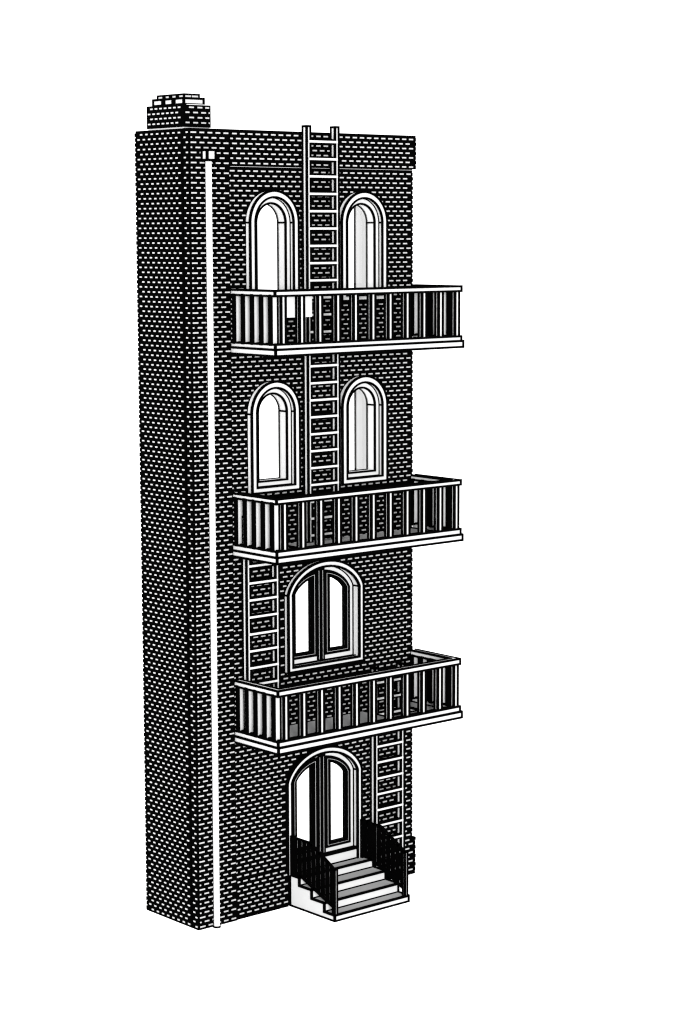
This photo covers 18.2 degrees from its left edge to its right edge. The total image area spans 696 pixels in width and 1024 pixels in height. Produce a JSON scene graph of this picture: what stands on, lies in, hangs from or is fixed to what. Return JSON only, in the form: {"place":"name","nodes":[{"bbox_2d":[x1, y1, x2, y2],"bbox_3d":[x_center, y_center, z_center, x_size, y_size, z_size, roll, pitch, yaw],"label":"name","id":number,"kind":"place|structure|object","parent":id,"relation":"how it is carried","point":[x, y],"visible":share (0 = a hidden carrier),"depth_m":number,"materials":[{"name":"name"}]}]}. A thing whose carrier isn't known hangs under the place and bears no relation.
{"place":"outdoors","nodes":[
{"label":"outdoors","id":0,"kind":"place"},
{"bbox_2d":[0,288,695,1023],"bbox_3d":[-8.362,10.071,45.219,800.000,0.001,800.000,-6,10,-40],"label":"ground","id":1,"kind":"structure","parent":0,"point":[552,880],"depth_m":73.40,"materials":[{"name":"white"}]},
{"bbox_2d":[134,93,464,930],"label":"brick building","id":2,"kind":"structure","parent":1,"relation":"on","point":[224,349],"depth_m":49.46,"materials":[{"name":"black"}]},
{"bbox_2d":[241,516,280,729],"bbox_3d":[-1.978,2.577,49.575,0.987,5.102,0.189,-6,10,-40],"label":"ladder","id":3,"kind":"object","parent":2,"relation":"on","point":[273,614],"visible":0.65,"depth_m":49.46,"materials":[{"name":"white paint"}]},
{"bbox_2d":[245,190,299,289],"bbox_3d":[-1.778,-5.974,48.948,1.442,2.554,0.440,-6,10,-40],"label":"window","id":4,"kind":"structure","parent":2,"relation":"in","point":[286,212],"depth_m":49.07,"materials":[{"name":"white paint"}]},
{"bbox_2d":[246,381,300,493],"bbox_3d":[-1.765,-1.730,49.498,1.442,2.554,0.440,-6,10,-40],"label":"window","id":5,"kind":"structure","parent":2,"relation":"in","point":[287,400],"depth_m":49.61,"materials":[{"name":"white paint"}]},
{"bbox_2d":[301,125,340,542],"bbox_3d":[-0.605,-4.043,49.931,0.987,9.550,0.189,-6,10,-40],"label":"ladder","id":6,"kind":"object","parent":2,"relation":"on","point":[308,141],"visible":0.73,"depth_m":49.80,"materials":[{"name":"white paint"}]},
{"bbox_2d":[285,745,362,876],"bbox_3d":[-0.610,6.994,51.616,2.356,2.950,0.256,-6,10,-40],"label":"double door","id":7,"kind":"structure","parent":2,"relation":"in","point":[318,761],"depth_m":51.70,"materials":[{"name":"white paint"}]},
{"bbox_2d":[284,559,364,673],"bbox_3d":[-0.598,2.373,50.988,2.356,2.563,0.336,-6,10,-40],"label":"window","id":8,"kind":"structure","parent":2,"relation":"in","point":[319,655],"depth_m":51.05,"materials":[{"name":"white paint"}]},
{"bbox_2d":[340,191,387,301],"bbox_3d":[0.257,-6.206,50.689,1.442,2.554,0.440,-6,10,-40],"label":"window","id":9,"kind":"structure","parent":2,"relation":"in","point":[373,208],"depth_m":50.84,"materials":[{"name":"white paint"}]},
{"bbox_2d":[341,375,387,485],"bbox_3d":[0.270,-1.961,51.239,1.442,2.554,0.440,-6,10,-40],"label":"window","id":10,"kind":"structure","parent":2,"relation":"in","point":[375,394],"depth_m":51.40,"materials":[{"name":"white paint"}]},
{"bbox_2d":[289,818,409,921],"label":"entrance steps","id":11,"kind":"structure","parent":1,"relation":"on","point":[321,885],"depth_m":51.03,"materials":[{"name":"white paint"}]},
{"bbox_2d":[370,662,404,871],"bbox_3d":[0.965,6.372,52.616,0.987,5.427,0.189,-6,10,-40],"label":"ladder","id":12,"kind":"object","parent":1,"relation":"on","point":[376,792],"visible":0.56,"depth_m":52.53,"materials":[{"name":"white paint"}]},
{"bbox_2d":[0,0,695,299],"label":"sky","id":13,"kind":"structure","parent":0,"point":[556,139],"materials":[{"name":"white"}]}
]}

